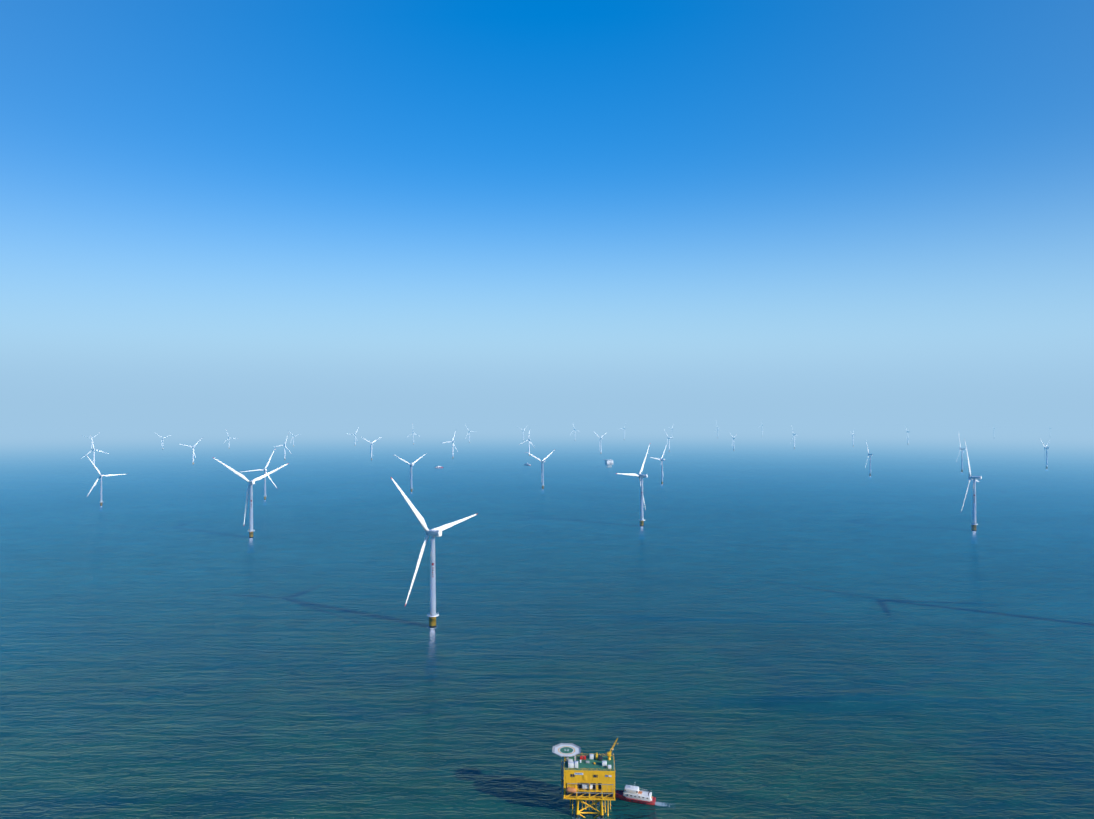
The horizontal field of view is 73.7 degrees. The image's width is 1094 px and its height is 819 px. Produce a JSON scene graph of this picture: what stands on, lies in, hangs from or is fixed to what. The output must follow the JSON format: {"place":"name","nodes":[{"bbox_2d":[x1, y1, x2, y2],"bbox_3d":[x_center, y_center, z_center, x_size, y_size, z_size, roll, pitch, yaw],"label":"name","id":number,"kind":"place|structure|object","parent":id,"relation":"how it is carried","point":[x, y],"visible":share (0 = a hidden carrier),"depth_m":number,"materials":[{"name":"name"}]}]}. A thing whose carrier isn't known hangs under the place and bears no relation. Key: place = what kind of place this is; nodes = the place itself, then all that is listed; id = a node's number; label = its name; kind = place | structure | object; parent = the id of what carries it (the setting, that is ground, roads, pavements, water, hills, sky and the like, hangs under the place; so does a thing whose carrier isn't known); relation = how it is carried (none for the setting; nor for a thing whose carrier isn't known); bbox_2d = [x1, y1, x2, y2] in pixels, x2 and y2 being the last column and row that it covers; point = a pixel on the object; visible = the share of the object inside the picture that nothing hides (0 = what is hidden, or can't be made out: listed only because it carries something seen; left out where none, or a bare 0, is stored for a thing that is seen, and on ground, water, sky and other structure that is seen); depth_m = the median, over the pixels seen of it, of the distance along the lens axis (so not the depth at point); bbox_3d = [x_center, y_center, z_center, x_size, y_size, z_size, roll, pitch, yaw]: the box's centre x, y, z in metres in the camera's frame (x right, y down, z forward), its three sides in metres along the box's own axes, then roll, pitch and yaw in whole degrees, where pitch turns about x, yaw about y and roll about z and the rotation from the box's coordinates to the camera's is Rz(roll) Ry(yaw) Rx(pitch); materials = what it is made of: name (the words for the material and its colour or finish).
{"place":"outdoors","nodes":[
{"label":"outdoors","id":0,"kind":"place"},
{"bbox_2d":[0,411,1093,818],"bbox_3d":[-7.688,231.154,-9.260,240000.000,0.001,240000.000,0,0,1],"label":"sea","id":1,"kind":"structure","parent":0,"point":[750,621],"depth_m":822.38,"materials":[{"name":"liquid"}]},
{"bbox_2d":[81,437,108,466],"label":"turbine","id":2,"kind":"object","parent":1,"relation":"on","point":[94,452],"visible":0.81,"depth_m":2910.03,"materials":[{"name":"white"}]},
{"bbox_2d":[87,456,125,506],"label":"turbine","id":3,"kind":"object","parent":1,"relation":"on","point":[98,471],"visible":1,"depth_m":1746.23,"materials":[{"name":"white"}]},
{"bbox_2d":[180,438,201,463],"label":"turbine","id":4,"kind":"object","parent":1,"relation":"on","point":[193,450],"visible":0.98,"depth_m":3071.67,"materials":[{"name":"white metal"}]},
{"bbox_2d":[214,458,288,545],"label":"turbine","id":5,"kind":"object","parent":1,"relation":"on","point":[250,490],"visible":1,"depth_m":1311.54,"materials":[{"name":"white metal"}]},
{"bbox_2d":[242,449,276,500],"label":"turbine","id":6,"kind":"object","parent":1,"relation":"on","point":[265,470],"visible":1,"depth_m":1863.73,"materials":[{"name":"white metal"}]},
{"bbox_2d":[272,436,291,459],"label":"turbine","id":7,"kind":"object","parent":1,"relation":"on","point":[284,448],"visible":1,"depth_m":3320.11,"materials":[{"name":"white"}]},
{"bbox_2d":[363,437,380,459],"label":"turbine","id":8,"kind":"object","parent":1,"relation":"on","point":[371,447],"visible":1,"depth_m":3314.94,"materials":[{"name":"white metal"}]},
{"bbox_2d":[395,455,423,494],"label":"turbine","id":9,"kind":"object","parent":1,"relation":"on","point":[411,464],"visible":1,"depth_m":2042.53,"materials":[{"name":"white metal"}]},
{"bbox_2d":[391,477,477,657],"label":"turbine","id":10,"kind":"object","parent":1,"relation":"on","point":[433,533],"visible":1,"depth_m":772.24,"materials":[{"name":"white metal"}]},
{"bbox_2d":[443,432,457,458],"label":"turbine","id":11,"kind":"object","parent":1,"relation":"on","point":[452,441],"visible":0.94,"depth_m":3431.57,"materials":[{"name":"white metal"}]},
{"bbox_2d":[519,430,532,455],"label":"turbine","id":12,"kind":"object","parent":1,"relation":"on","point":[529,443],"visible":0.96,"depth_m":3621.39,"materials":[{"name":"white metal"}]},
{"bbox_2d":[527,452,551,489],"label":"turbine","id":13,"kind":"object","parent":1,"relation":"on","point":[542,474],"visible":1,"depth_m":2119.86,"materials":[{"name":"white"}]},
{"bbox_2d":[552,738,617,818],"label":"offshore substation platform","id":14,"kind":"structure","parent":1,"relation":"on","point":[591,777],"depth_m":412.94,"materials":[{"name":"yellow"}]},
{"bbox_2d":[593,431,604,453],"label":"turbine","id":15,"kind":"object","parent":1,"relation":"on","point":[599,442],"visible":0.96,"depth_m":3771.28,"materials":[{"name":"white"}]},
{"bbox_2d":[603,459,612,467],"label":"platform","id":16,"kind":"structure","parent":1,"relation":"on","point":[609,463],"depth_m":2907.60,"materials":[{"name":"grey"}]},
{"bbox_2d":[616,445,649,535],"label":"turbine","id":17,"kind":"object","parent":1,"relation":"on","point":[641,519],"visible":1,"depth_m":1441.78,"materials":[{"name":"white metal"}]},
{"bbox_2d":[615,784,655,804],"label":"ship","id":18,"kind":"object","parent":1,"relation":"on","point":[631,793],"visible":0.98,"depth_m":429.66,"materials":[{"name":"white metal"}]},
{"bbox_2d":[650,445,666,486],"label":"turbine","id":19,"kind":"object","parent":1,"relation":"on","point":[662,460],"visible":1,"depth_m":2250.29,"materials":[{"name":"white metal"}]},
{"bbox_2d":[655,802,671,806],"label":"wake","id":20,"kind":"object","parent":1,"relation":"on","point":[660,804],"visible":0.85,"depth_m":426.77,"materials":[{"name":"liquid"}]},
{"bbox_2d":[866,442,872,476],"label":"turbine","id":21,"kind":"object","parent":1,"relation":"on","point":[870,473],"visible":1,"depth_m":2528.64,"materials":[{"name":"white metal"}]},
{"bbox_2d":[956,438,964,473],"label":"turbine","id":22,"kind":"object","parent":1,"relation":"on","point":[961,449],"visible":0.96,"depth_m":2683.04,"materials":[{"name":"white metal"}]},
{"bbox_2d":[961,442,981,535],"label":"turbine","id":23,"kind":"object","parent":1,"relation":"on","point":[973,524],"visible":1,"depth_m":1384.81,"materials":[{"name":"white"}]},
{"bbox_2d":[1041,441,1049,469],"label":"turbine","id":24,"kind":"object","parent":1,"relation":"on","point":[1046,447],"visible":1,"depth_m":2823.49,"materials":[{"name":"white"}]},
{"bbox_2d":[0,0,1093,410],"label":"sky","id":25,"kind":"structure","parent":0,"point":[206,205],"materials":[{"name":"blue"}]}
]}

